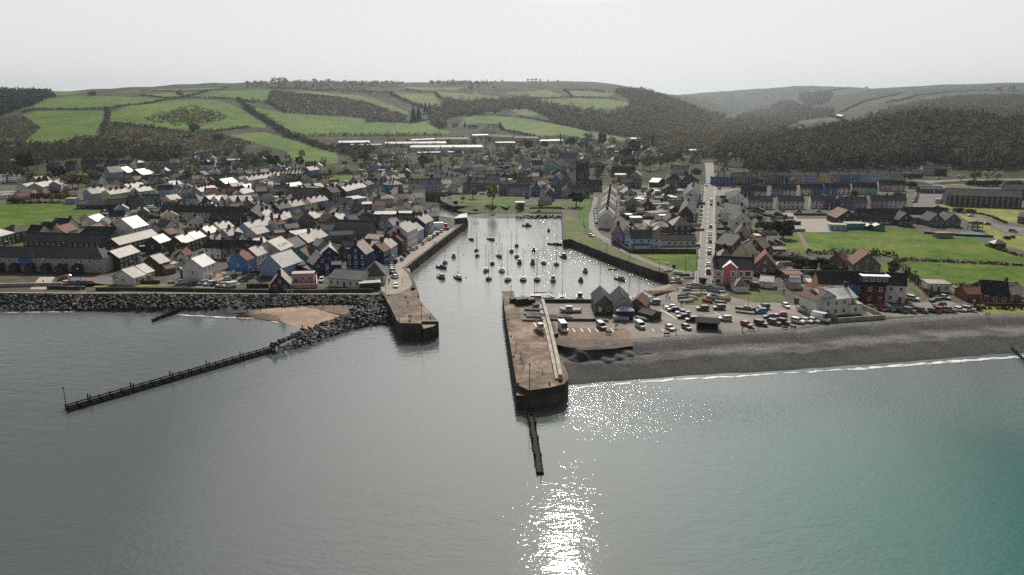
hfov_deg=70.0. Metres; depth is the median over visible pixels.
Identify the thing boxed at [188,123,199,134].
tree
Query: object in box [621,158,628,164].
tree
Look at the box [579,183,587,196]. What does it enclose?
house
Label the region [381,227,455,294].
quay road
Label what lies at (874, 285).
house
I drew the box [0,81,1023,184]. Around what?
hillside
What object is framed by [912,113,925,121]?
tree
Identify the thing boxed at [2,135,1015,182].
scrub trees
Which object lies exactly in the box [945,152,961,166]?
tree
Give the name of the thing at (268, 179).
back street house
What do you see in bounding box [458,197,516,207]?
lawn
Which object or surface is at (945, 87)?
field
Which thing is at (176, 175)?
back street house
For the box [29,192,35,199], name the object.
tree
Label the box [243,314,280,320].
brown gravel
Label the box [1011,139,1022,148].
tree
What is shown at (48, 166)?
terraced house
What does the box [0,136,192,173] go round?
scrub trees
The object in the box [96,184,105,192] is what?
terraced house
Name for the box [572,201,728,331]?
road markings
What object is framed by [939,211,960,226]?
school building
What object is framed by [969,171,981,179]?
tree
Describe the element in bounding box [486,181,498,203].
tree
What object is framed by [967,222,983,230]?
climbing frame
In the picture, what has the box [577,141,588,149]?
tree
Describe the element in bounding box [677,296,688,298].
dinghy
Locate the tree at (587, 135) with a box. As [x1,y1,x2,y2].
[584,132,592,139]
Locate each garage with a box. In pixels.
[139,245,144,251]
[302,265,321,274]
[615,173,625,177]
[629,216,641,221]
[644,210,667,217]
[652,203,669,208]
[759,275,774,288]
[770,246,786,252]
[916,186,943,192]
[954,286,982,300]
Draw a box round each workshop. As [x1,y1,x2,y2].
[289,228,312,236]
[312,237,327,251]
[330,230,352,243]
[365,233,384,241]
[373,211,411,216]
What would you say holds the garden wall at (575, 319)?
on the ground at (221, 266)
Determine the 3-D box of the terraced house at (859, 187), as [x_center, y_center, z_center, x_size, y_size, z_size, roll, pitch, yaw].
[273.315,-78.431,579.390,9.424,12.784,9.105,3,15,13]
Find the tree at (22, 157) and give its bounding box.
[15,152,35,171]
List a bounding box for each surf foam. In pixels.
[180,314,278,322]
[568,355,1023,388]
[853,357,1019,369]
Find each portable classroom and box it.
[827,223,846,229]
[842,222,866,228]
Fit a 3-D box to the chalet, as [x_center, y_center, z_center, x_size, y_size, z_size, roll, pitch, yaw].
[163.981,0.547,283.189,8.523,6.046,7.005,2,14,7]
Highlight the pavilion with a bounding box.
[65,197,79,203]
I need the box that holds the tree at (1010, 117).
[1002,115,1018,120]
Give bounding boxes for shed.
[76,200,99,208]
[86,201,105,208]
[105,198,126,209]
[161,264,176,274]
[170,259,178,268]
[173,258,183,265]
[283,222,299,231]
[295,260,305,270]
[331,261,341,271]
[358,280,380,289]
[427,211,438,220]
[649,200,659,202]
[781,271,803,280]
[784,278,801,288]
[789,275,800,279]
[805,278,811,287]
[864,222,873,229]
[872,222,884,230]
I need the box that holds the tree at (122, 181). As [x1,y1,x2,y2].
[118,177,127,183]
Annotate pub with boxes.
[462,176,477,192]
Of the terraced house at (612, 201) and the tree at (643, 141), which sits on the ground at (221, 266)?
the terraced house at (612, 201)
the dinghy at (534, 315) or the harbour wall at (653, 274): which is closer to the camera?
the dinghy at (534, 315)
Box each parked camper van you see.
[558,319,567,331]
[811,310,830,322]
[934,199,941,202]
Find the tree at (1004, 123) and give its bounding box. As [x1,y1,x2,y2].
[997,120,1011,127]
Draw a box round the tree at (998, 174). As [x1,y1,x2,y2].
[993,171,1003,178]
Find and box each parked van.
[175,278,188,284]
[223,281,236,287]
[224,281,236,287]
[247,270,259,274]
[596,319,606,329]
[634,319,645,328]
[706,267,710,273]
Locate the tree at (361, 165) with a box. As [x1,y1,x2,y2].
[359,162,365,168]
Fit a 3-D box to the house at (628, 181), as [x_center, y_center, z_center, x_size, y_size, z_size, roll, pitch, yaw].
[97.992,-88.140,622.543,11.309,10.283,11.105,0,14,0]
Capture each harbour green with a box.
[542,201,583,206]
[576,199,593,227]
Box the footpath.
[797,232,811,253]
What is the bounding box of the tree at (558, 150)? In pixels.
[551,146,561,154]
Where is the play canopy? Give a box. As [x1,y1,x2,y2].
[932,232,952,237]
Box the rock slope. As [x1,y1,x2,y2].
[0,294,378,313]
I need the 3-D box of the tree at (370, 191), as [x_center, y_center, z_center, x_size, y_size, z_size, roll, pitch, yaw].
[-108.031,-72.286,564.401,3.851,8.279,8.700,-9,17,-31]
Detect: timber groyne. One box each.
[64,342,274,411]
[151,306,182,321]
[527,407,543,474]
[1011,346,1023,360]
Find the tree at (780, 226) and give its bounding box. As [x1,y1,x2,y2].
[772,220,794,237]
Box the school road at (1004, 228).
[954,212,1023,235]
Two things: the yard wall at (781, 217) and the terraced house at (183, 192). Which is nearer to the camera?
the yard wall at (781, 217)
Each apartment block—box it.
[0,246,113,273]
[22,232,111,247]
[104,229,156,250]
[107,244,140,269]
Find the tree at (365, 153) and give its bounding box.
[357,150,368,162]
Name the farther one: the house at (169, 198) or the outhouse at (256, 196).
the outhouse at (256, 196)
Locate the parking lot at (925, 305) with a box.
[866,301,978,316]
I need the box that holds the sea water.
[0,198,1023,574]
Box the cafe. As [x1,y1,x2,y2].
[262,236,293,254]
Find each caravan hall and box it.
[0,190,15,193]
[0,193,14,199]
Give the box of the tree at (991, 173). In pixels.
[982,171,994,179]
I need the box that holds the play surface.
[954,231,983,236]
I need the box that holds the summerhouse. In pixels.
[989,239,1006,247]
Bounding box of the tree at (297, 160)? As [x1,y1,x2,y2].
[295,156,303,164]
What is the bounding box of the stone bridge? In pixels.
[425,191,448,200]
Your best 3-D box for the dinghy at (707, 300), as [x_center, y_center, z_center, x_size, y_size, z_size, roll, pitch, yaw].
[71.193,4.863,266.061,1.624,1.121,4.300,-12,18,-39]
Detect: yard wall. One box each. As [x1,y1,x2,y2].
[641,216,652,218]
[759,232,777,234]
[770,216,793,218]
[771,256,792,259]
[779,232,792,234]
[779,269,813,273]
[780,221,800,224]
[781,262,791,265]
[791,229,804,231]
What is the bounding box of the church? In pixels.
[559,157,589,192]
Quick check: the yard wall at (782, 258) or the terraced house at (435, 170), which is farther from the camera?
the terraced house at (435, 170)
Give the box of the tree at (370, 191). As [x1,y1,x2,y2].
[368,188,375,195]
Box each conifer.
[410,105,416,121]
[416,105,421,119]
[423,104,427,112]
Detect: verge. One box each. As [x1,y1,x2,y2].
[85,283,174,286]
[555,326,630,339]
[971,306,1023,312]
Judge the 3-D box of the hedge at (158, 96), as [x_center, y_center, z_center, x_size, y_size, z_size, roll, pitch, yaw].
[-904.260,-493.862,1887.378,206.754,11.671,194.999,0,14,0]
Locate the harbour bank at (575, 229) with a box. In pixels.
[564,213,694,279]
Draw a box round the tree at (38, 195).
[35,193,42,199]
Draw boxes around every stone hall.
[180,194,203,204]
[286,187,321,198]
[611,166,635,176]
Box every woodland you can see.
[0,86,54,115]
[245,79,496,97]
[427,93,555,127]
[539,86,748,141]
[653,125,752,158]
[713,105,1023,171]
[735,89,1023,131]
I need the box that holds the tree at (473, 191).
[468,187,477,198]
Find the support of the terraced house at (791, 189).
on the ground at (221, 266)
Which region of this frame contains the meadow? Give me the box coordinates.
[899,261,1023,290]
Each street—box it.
[697,184,713,284]
[705,163,713,182]
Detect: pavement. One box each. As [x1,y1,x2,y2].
[693,184,705,282]
[712,185,715,274]
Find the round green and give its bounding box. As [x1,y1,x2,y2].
[729,288,785,302]
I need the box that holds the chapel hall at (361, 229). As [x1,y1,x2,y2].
[334,219,376,238]
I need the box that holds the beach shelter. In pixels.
[695,317,719,330]
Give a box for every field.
[0,204,103,228]
[24,111,103,143]
[32,96,161,109]
[54,92,80,94]
[110,100,254,131]
[124,87,224,91]
[145,91,214,96]
[200,90,270,100]
[232,132,337,163]
[251,119,265,127]
[254,107,450,135]
[291,91,407,114]
[394,93,440,107]
[404,87,462,90]
[408,90,499,100]
[461,115,592,138]
[506,90,568,97]
[512,109,540,115]
[541,98,628,111]
[569,91,613,97]
[593,133,626,142]
[785,232,807,253]
[799,118,860,123]
[801,227,1023,262]
[832,88,868,94]
[839,93,914,110]
[875,86,1023,111]
[887,83,1023,91]
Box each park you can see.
[545,290,830,338]
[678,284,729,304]
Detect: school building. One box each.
[826,207,857,222]
[853,208,898,224]
[893,210,913,225]
[901,207,944,214]
[910,215,920,222]
[918,211,944,226]
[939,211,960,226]
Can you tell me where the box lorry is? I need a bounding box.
[434,222,446,228]
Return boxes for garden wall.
[140,280,159,283]
[150,216,159,218]
[168,278,224,283]
[222,272,241,274]
[246,283,268,287]
[290,271,317,288]
[529,207,564,208]
[544,299,590,302]
[559,318,594,320]
[595,312,612,314]
[614,241,633,252]
[633,249,695,252]
[716,227,729,229]
[793,213,827,214]
[827,312,884,322]
[862,305,885,315]
[952,285,975,303]
[984,303,1023,305]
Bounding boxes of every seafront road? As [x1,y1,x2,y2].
[60,276,113,286]
[174,274,258,287]
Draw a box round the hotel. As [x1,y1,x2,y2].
[628,226,651,248]
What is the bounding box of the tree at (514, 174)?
[512,172,521,177]
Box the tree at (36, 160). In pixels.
[32,156,41,168]
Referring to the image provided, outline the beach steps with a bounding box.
[72,290,86,304]
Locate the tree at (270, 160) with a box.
[266,154,280,164]
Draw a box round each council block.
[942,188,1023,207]
[1001,183,1023,198]
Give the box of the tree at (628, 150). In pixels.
[619,146,632,157]
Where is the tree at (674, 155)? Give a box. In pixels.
[670,153,677,164]
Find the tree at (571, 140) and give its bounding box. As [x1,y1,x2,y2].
[564,137,576,144]
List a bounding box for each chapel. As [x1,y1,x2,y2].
[208,206,247,226]
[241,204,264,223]
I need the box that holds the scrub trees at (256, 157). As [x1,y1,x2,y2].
[128,142,374,166]
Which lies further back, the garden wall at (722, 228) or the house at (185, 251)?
the garden wall at (722, 228)
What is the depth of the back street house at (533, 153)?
945.51 m
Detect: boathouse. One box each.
[296,245,310,262]
[300,246,319,254]
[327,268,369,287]
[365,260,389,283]
[590,285,612,311]
[610,285,632,315]
[631,292,650,312]
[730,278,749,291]
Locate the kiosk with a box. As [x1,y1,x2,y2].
[615,305,634,319]
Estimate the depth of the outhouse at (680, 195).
543.36 m
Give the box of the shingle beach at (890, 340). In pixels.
[557,313,1023,384]
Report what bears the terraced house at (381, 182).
on the ground at (221, 266)
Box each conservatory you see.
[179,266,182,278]
[776,261,786,269]
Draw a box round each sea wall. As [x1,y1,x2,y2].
[0,282,61,286]
[0,292,381,298]
[46,285,85,289]
[95,287,372,292]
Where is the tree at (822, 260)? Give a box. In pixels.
[816,258,827,264]
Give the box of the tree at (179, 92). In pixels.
[175,90,183,94]
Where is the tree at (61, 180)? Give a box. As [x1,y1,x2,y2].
[57,176,66,183]
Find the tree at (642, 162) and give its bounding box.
[639,156,648,168]
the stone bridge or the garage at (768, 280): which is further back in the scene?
the stone bridge
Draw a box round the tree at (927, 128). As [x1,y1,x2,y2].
[922,126,935,134]
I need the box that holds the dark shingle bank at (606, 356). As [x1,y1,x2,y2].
[555,341,650,363]
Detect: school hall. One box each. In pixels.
[489,135,514,141]
[495,141,515,145]
[512,135,540,143]
[538,139,563,143]
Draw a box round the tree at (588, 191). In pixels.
[585,190,592,197]
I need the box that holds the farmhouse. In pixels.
[496,112,508,115]
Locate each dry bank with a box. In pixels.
[938,204,1023,224]
[957,214,1023,249]
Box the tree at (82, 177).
[71,175,84,186]
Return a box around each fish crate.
[514,296,528,304]
[527,297,535,303]
[532,303,539,307]
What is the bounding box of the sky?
[0,0,1023,94]
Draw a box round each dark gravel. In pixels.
[0,308,73,312]
[163,307,270,317]
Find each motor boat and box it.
[435,264,446,268]
[436,273,444,278]
[534,321,544,331]
[550,275,555,281]
[559,253,566,258]
[559,305,581,311]
[576,292,583,298]
[612,315,629,320]
[614,275,624,280]
[670,276,682,282]
[795,304,805,311]
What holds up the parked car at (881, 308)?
on the parking lot at (925, 305)
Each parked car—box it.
[57,277,70,281]
[77,280,88,284]
[187,281,197,285]
[197,279,207,284]
[203,280,214,285]
[221,276,231,280]
[237,276,248,281]
[245,273,253,277]
[318,276,324,281]
[390,274,398,278]
[650,299,660,303]
[665,323,674,330]
[667,306,679,311]
[676,313,689,318]
[681,323,691,329]
[684,315,697,321]
[696,304,709,310]
[712,304,725,309]
[718,315,731,320]
[740,320,752,326]
[750,282,760,286]
[753,318,767,326]
[754,307,767,313]
[757,303,770,308]
[762,313,776,318]
[766,318,781,325]
[774,311,787,316]
[777,317,790,324]
[781,302,790,307]
[790,316,804,323]
[801,317,813,322]
[808,316,820,322]
[866,304,877,309]
[875,305,886,311]
[883,305,896,311]
[893,307,906,312]
[903,306,916,313]
[906,294,919,300]
[914,306,928,313]
[926,307,940,313]
[928,297,942,302]
[932,301,946,305]
[934,305,947,312]
[938,294,951,299]
[943,306,956,312]
[953,306,966,311]
[961,305,975,311]
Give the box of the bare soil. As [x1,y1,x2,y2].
[555,338,633,349]
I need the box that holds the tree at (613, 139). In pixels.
[608,137,616,142]
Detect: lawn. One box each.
[11,243,104,248]
[458,197,516,207]
[635,253,698,270]
[809,260,819,269]
[836,314,869,317]
[881,262,889,270]
[908,283,919,297]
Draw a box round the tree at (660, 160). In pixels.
[655,154,665,168]
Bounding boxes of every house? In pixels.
[0,229,15,245]
[4,225,27,242]
[21,188,38,193]
[46,161,53,170]
[52,161,61,167]
[64,159,71,169]
[70,160,79,169]
[80,158,87,168]
[82,188,101,199]
[86,158,92,168]
[87,173,105,185]
[92,158,98,168]
[95,161,107,171]
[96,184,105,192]
[101,187,116,200]
[104,166,123,179]
[105,159,112,165]
[108,207,125,220]
[111,158,118,165]
[112,186,122,197]
[113,215,148,235]
[114,202,128,210]
[118,185,127,197]
[120,184,132,194]
[122,159,128,165]
[123,177,133,183]
[124,172,136,177]
[124,181,133,187]
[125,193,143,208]
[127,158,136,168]
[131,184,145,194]
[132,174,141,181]
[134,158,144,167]
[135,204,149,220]
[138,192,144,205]
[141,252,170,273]
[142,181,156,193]
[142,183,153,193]
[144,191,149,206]
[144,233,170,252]
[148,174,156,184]
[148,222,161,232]
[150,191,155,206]
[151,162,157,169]
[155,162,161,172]
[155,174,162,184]
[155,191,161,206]
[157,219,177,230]
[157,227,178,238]
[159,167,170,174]
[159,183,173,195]
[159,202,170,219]
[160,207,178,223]
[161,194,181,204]
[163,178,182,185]
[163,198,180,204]
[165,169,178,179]
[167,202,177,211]
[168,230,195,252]
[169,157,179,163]
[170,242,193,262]
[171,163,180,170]
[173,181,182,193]
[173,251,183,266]
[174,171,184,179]
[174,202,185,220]
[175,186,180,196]
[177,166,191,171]
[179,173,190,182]
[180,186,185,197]
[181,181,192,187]
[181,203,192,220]
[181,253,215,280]
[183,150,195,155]
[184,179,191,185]
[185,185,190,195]
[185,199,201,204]
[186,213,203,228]
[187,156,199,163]
[188,227,205,249]
[189,203,199,217]
[191,173,203,183]
[192,184,204,196]
[196,202,207,220]
[197,171,208,176]
[199,221,216,235]
[200,160,207,169]
[203,194,214,204]
[203,229,221,241]
[203,235,222,258]
[204,186,216,196]
[204,202,214,220]
[205,175,214,183]
[207,154,216,162]
[207,160,215,169]
[210,167,219,173]
[210,172,216,182]
[210,194,223,205]
[212,218,226,231]
[215,172,224,181]
[215,189,224,194]
[219,181,229,193]
[219,224,234,239]
[219,236,238,258]
[221,194,227,205]
[222,165,230,174]
[222,217,233,226]
[225,160,231,169]
[225,184,238,195]
[225,195,238,205]
[226,171,237,178]
[229,182,243,186]
[229,200,242,205]
[229,244,256,272]
[231,159,239,168]
[231,223,242,232]
[232,167,245,175]
[233,153,243,158]
[233,188,243,194]
[233,231,246,239]
[235,173,247,181]
[237,194,253,201]
[237,236,250,249]
[238,185,254,196]
[239,202,256,210]
[239,217,258,234]
[240,183,250,187]
[241,196,252,204]
[242,174,253,183]
[244,168,255,174]
[247,241,268,268]
[248,201,275,213]
[249,237,263,246]
[250,173,258,183]
[251,181,268,192]
[251,236,266,242]
[253,185,266,195]
[255,173,262,182]
[255,215,270,233]
[257,200,265,205]
[258,167,268,173]
[259,191,274,204]
[259,207,268,215]
[260,176,276,183]
[260,249,301,276]
[261,205,273,214]
[262,162,269,171]
[264,212,274,221]
[268,183,278,192]
[268,215,285,232]
[269,268,291,288]
[270,173,280,183]
[271,200,285,213]
[271,228,290,238]
[273,162,281,169]
[273,182,289,193]
[273,210,287,222]
[279,172,290,182]
[280,207,291,222]
[281,198,292,212]
[285,173,296,182]
[285,181,301,186]
[285,193,296,199]
[286,235,306,253]
[288,197,298,211]
[291,212,303,225]
[294,196,304,213]
[298,228,315,246]
[299,207,320,226]
[300,195,310,212]
[301,173,312,184]
[301,183,311,187]
[304,164,319,176]
[305,160,316,166]
[306,194,316,210]
[306,250,331,273]
[310,225,327,242]
[312,182,323,187]
[312,193,322,210]
[313,223,335,238]
[316,162,323,170]
[318,192,328,208]
[318,214,331,223]
[320,176,328,185]
[320,242,339,261]
[325,200,337,212]
[326,209,340,223]
[328,206,346,214]
[331,243,347,260]
[333,201,349,213]
[337,197,351,203]
[338,183,351,196]
[341,163,349,171]
[344,213,358,219]
[345,238,373,269]
[347,174,359,183]
[347,182,356,195]
[347,199,360,212]
[348,195,366,205]
[352,180,361,195]
[356,208,370,219]
[357,180,366,195]
[360,214,379,228]
[362,178,370,192]
[366,177,373,188]
[369,160,381,170]
[369,192,376,201]
[371,237,390,264]
[372,198,385,211]
[374,170,385,179]
[374,177,379,188]
[374,193,384,199]
[377,214,393,228]
[378,178,383,187]
[379,175,389,180]
[381,194,393,206]
[381,233,397,260]
[382,161,389,170]
[382,217,400,232]
[383,150,394,156]
[383,177,402,194]
[384,154,393,161]
[385,168,395,176]
[388,217,417,248]
[389,175,400,181]
[390,186,404,195]
[390,229,407,253]
[391,189,400,196]
[394,193,408,202]
[394,198,411,210]
[395,150,406,157]
[395,210,416,221]
[396,153,408,162]
[396,173,405,181]
[399,167,410,177]
[408,176,412,192]
[409,162,420,171]
[410,192,425,206]
[411,211,429,236]
[412,185,424,194]
[413,178,418,186]
[413,222,423,242]
[419,176,429,191]
[422,209,433,233]
[425,165,432,174]
[427,155,433,161]
[430,176,441,191]
[432,164,437,174]
[436,164,442,172]
[441,179,451,189]
[445,183,457,192]
[446,163,460,169]
[449,174,461,185]
[455,149,461,156]
[456,167,466,173]
[461,158,473,167]
[461,173,472,180]
[469,154,488,163]
[472,164,486,170]
[472,171,479,179]
[475,176,486,190]
[479,171,485,177]
[481,126,488,132]
[487,173,499,183]
[488,172,498,183]
[489,126,495,132]
[495,159,499,170]
[498,181,508,194]
[500,171,509,180]
[500,177,505,182]
[505,159,511,168]
[509,169,514,178]
[509,182,518,194]
[515,153,520,160]
[516,176,531,183]
[517,165,525,173]
[519,160,524,167]
[519,182,529,195]
[525,160,530,170]
[530,170,538,181]
[530,181,541,195]
[530,181,546,187]
[531,150,536,156]
[531,158,543,169]
[538,196,551,204]
[540,188,547,196]
[542,156,552,163]
[544,161,553,169]
[545,187,553,200]
[551,174,562,186]
[553,164,563,172]
[554,183,561,197]
[558,151,577,162]
[559,160,568,167]
[562,185,569,197]
[569,165,575,171]
[569,182,578,195]
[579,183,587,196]
[588,177,602,190]
[589,158,596,166]
[591,155,600,161]
[598,206,615,228]
[599,200,615,211]
[599,203,615,223]
[600,198,615,208]
[601,192,616,207]
[601,194,615,205]
[602,187,616,197]
[602,190,616,204]
[603,143,610,149]
[603,185,616,199]
[606,145,621,150]
[610,221,623,243]
[611,157,618,164]
[617,182,631,194]
[619,186,634,199]
[620,178,633,187]
[623,227,628,243]
[625,193,637,207]
[630,170,641,178]
[633,179,641,188]
[639,197,653,210]
[641,222,649,228]
[646,187,656,195]
[649,177,665,186]
[652,230,660,248]
[661,183,676,194]
[662,212,674,223]
[666,172,680,186]
[668,212,692,233]
[669,197,683,210]
[670,164,688,174]
[678,198,695,222]
[680,172,698,186]
[680,193,696,214]
[685,184,698,201]
[686,181,699,196]
[687,179,699,192]
[689,153,700,162]
[710,170,730,185]
[711,244,732,269]
[712,251,754,285]
[714,231,747,253]
[720,202,749,221]
[727,155,746,167]
[727,209,751,230]
[728,190,744,204]
[729,171,745,184]
[731,239,757,257]
[734,222,751,240]
[740,184,753,197]
[745,170,758,184]
[745,193,760,207]
[752,237,770,255]
[754,184,766,195]
[754,249,776,273]
[760,169,776,183]
[760,194,773,208]
[770,183,783,196]
[775,169,789,183]
[775,193,791,208]
[784,183,796,195]
[789,170,805,183]
[790,194,804,208]
[797,181,811,194]
[805,170,818,183]
[808,193,823,208]
[811,182,823,194]
[811,266,844,287]
[817,170,829,183]
[823,181,837,193]
[823,193,836,208]
[828,250,847,269]
[829,169,839,181]
[836,194,853,208]
[837,182,850,194]
[839,169,849,181]
[843,270,862,299]
[846,247,880,271]
[849,169,859,181]
[850,180,864,193]
[853,194,867,208]
[859,170,869,181]
[859,272,890,302]
[864,181,877,193]
[867,193,888,207]
[868,169,878,181]
[877,178,892,190]
[878,169,891,179]
[885,268,907,302]
[888,193,906,207]
[890,169,903,179]
[892,179,905,190]
[902,169,912,177]
[912,169,922,177]
[920,164,934,174]
[934,164,946,175]
[1008,281,1023,296]
[1017,212,1023,223]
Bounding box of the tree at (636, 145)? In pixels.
[628,140,640,154]
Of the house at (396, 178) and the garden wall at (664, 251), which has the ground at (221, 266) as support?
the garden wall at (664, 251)
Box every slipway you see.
[29,277,54,289]
[642,283,675,295]
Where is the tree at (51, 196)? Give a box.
[49,193,55,200]
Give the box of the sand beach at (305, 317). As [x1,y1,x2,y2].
[236,307,368,330]
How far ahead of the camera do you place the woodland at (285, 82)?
2498.06 m
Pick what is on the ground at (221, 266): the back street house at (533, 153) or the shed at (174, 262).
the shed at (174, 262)
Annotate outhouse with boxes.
[152,207,160,214]
[227,255,232,268]
[253,194,259,199]
[272,229,284,232]
[291,271,314,282]
[341,236,352,245]
[362,202,371,208]
[619,208,627,215]
[624,213,632,218]
[636,207,643,213]
[653,195,662,201]
[653,226,662,233]
[655,216,661,222]
[669,206,676,212]
[674,193,683,198]
[752,233,760,239]
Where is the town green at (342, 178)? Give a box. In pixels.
[313,175,357,182]
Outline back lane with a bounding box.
[643,192,650,224]
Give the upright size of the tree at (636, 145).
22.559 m
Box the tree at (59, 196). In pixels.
[56,194,61,201]
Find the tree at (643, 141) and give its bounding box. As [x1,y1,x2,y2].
[640,139,651,150]
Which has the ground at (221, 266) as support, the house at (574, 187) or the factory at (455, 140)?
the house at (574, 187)
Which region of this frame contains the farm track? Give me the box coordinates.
[908,280,929,301]
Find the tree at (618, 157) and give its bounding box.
[614,155,621,164]
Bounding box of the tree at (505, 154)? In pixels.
[504,151,512,159]
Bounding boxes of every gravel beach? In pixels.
[291,304,357,314]
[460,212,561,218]
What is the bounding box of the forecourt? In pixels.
[210,274,227,279]
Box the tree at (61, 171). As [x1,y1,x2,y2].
[50,166,66,177]
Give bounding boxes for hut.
[454,213,466,223]
[638,307,661,320]
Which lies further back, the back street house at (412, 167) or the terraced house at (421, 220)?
the back street house at (412, 167)
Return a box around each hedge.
[18,200,63,203]
[20,96,255,112]
[95,106,110,134]
[108,121,250,131]
[139,94,185,97]
[141,87,226,90]
[179,89,208,97]
[235,96,264,119]
[243,104,291,136]
[245,98,286,112]
[270,86,385,92]
[285,132,339,150]
[290,131,445,136]
[296,170,370,181]
[365,118,424,122]
[389,91,423,107]
[404,88,467,101]
[499,122,589,140]
[518,115,589,130]
[532,95,617,99]
[563,88,604,91]
[806,247,897,257]
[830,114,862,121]
[832,87,869,90]
[839,92,900,111]
[884,89,1020,102]
[893,256,1022,265]
[899,264,936,297]
[952,281,977,285]
[961,211,1007,223]
[967,303,1022,310]
[984,243,1023,256]
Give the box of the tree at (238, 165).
[235,163,247,169]
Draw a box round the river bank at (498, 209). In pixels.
[445,203,561,212]
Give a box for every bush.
[6,197,24,202]
[49,190,61,193]
[87,91,96,95]
[210,133,223,139]
[691,168,701,173]
[755,221,766,225]
[756,272,765,276]
[763,221,775,229]
[789,255,812,264]
[791,263,803,268]
[819,264,831,270]
[850,190,858,194]
[887,261,899,266]
[888,267,898,271]
[893,192,903,194]
[906,181,917,187]
[951,207,964,211]
[964,179,977,184]
[965,209,976,212]
[974,180,990,185]
[974,305,983,309]
[985,179,1002,185]
[1004,180,1023,183]
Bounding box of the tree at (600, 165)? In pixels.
[595,162,604,172]
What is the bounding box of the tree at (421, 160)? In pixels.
[417,154,427,163]
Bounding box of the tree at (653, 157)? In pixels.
[644,153,656,169]
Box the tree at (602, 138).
[597,132,606,147]
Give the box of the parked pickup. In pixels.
[675,309,690,314]
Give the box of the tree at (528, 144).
[524,140,532,150]
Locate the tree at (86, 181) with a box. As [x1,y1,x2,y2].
[82,179,90,186]
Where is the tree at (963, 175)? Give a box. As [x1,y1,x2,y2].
[957,173,965,178]
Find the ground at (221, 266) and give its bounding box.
[0,185,1023,340]
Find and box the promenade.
[589,196,694,275]
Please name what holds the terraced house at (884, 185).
on the ground at (221, 266)
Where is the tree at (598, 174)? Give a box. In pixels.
[593,171,600,176]
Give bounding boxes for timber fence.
[924,232,993,236]
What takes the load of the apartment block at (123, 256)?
on the ground at (221, 266)
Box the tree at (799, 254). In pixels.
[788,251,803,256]
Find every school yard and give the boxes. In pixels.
[782,213,831,231]
[913,193,941,206]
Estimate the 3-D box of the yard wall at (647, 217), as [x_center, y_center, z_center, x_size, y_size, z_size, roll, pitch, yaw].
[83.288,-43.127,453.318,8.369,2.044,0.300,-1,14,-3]
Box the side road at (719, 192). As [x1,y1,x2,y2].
[716,188,739,195]
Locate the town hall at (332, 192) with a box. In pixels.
[319,183,340,201]
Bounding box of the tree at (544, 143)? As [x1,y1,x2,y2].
[541,141,548,149]
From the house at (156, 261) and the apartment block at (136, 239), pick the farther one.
the apartment block at (136, 239)
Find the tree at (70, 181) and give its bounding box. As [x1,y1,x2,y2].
[63,172,79,188]
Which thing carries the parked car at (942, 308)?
on the parking lot at (925, 305)
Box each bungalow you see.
[13,191,30,199]
[27,222,50,232]
[43,219,60,229]
[50,222,77,232]
[52,215,78,228]
[80,212,95,223]
[80,222,103,232]
[81,213,103,226]
[83,226,116,237]
[98,216,111,225]
[111,265,146,285]
[134,263,154,279]
[244,225,269,238]
[651,221,667,231]
[660,234,696,245]
[976,276,1009,302]
[1008,284,1022,302]
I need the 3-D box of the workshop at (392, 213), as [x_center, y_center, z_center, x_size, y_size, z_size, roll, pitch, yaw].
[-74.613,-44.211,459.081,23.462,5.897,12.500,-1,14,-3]
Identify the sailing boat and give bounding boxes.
[453,259,461,279]
[485,251,491,280]
[490,248,494,264]
[496,232,501,257]
[498,247,504,272]
[504,249,511,281]
[509,231,513,252]
[520,262,526,281]
[521,259,550,298]
[533,248,540,281]
[544,265,555,298]
[547,221,561,244]
[553,240,558,265]
[558,264,565,298]
[735,282,755,310]
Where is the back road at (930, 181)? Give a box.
[905,179,1023,186]
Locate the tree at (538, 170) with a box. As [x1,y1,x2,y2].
[536,168,543,174]
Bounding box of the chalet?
[921,279,951,291]
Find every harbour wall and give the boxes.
[403,220,467,271]
[403,268,418,298]
[562,205,671,283]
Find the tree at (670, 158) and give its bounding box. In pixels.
[664,152,672,166]
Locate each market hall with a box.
[121,166,132,173]
[130,168,151,179]
[213,177,237,188]
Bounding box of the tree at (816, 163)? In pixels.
[808,159,822,170]
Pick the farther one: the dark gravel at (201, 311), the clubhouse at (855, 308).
the dark gravel at (201, 311)
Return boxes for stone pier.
[384,287,438,340]
[502,291,568,408]
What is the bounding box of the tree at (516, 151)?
[513,148,520,153]
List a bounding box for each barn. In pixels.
[15,182,33,191]
[27,180,52,191]
[29,176,50,182]
[49,178,66,189]
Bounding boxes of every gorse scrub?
[0,115,254,150]
[145,105,227,125]
[265,90,407,121]
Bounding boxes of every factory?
[338,140,369,145]
[351,144,381,147]
[385,141,445,146]
[407,138,436,141]
[410,144,482,151]
[417,151,462,154]
[437,137,468,143]
[470,134,487,137]
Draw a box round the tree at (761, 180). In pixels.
[755,177,767,184]
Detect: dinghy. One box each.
[523,318,543,321]
[524,308,542,310]
[524,312,543,314]
[526,314,544,317]
[549,315,562,317]
[560,315,572,317]
[592,318,608,321]
[635,315,648,320]
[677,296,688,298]
[688,295,698,299]
[691,289,701,291]
[702,298,712,302]
[703,285,713,287]
[706,296,717,299]
[718,297,730,300]
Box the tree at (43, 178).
[36,175,48,181]
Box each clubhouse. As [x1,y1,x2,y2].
[799,285,836,314]
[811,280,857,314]
[848,301,862,313]
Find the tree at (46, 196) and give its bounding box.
[42,193,48,201]
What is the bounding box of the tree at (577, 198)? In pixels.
[567,192,584,206]
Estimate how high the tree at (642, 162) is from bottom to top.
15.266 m
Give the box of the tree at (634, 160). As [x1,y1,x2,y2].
[630,157,639,165]

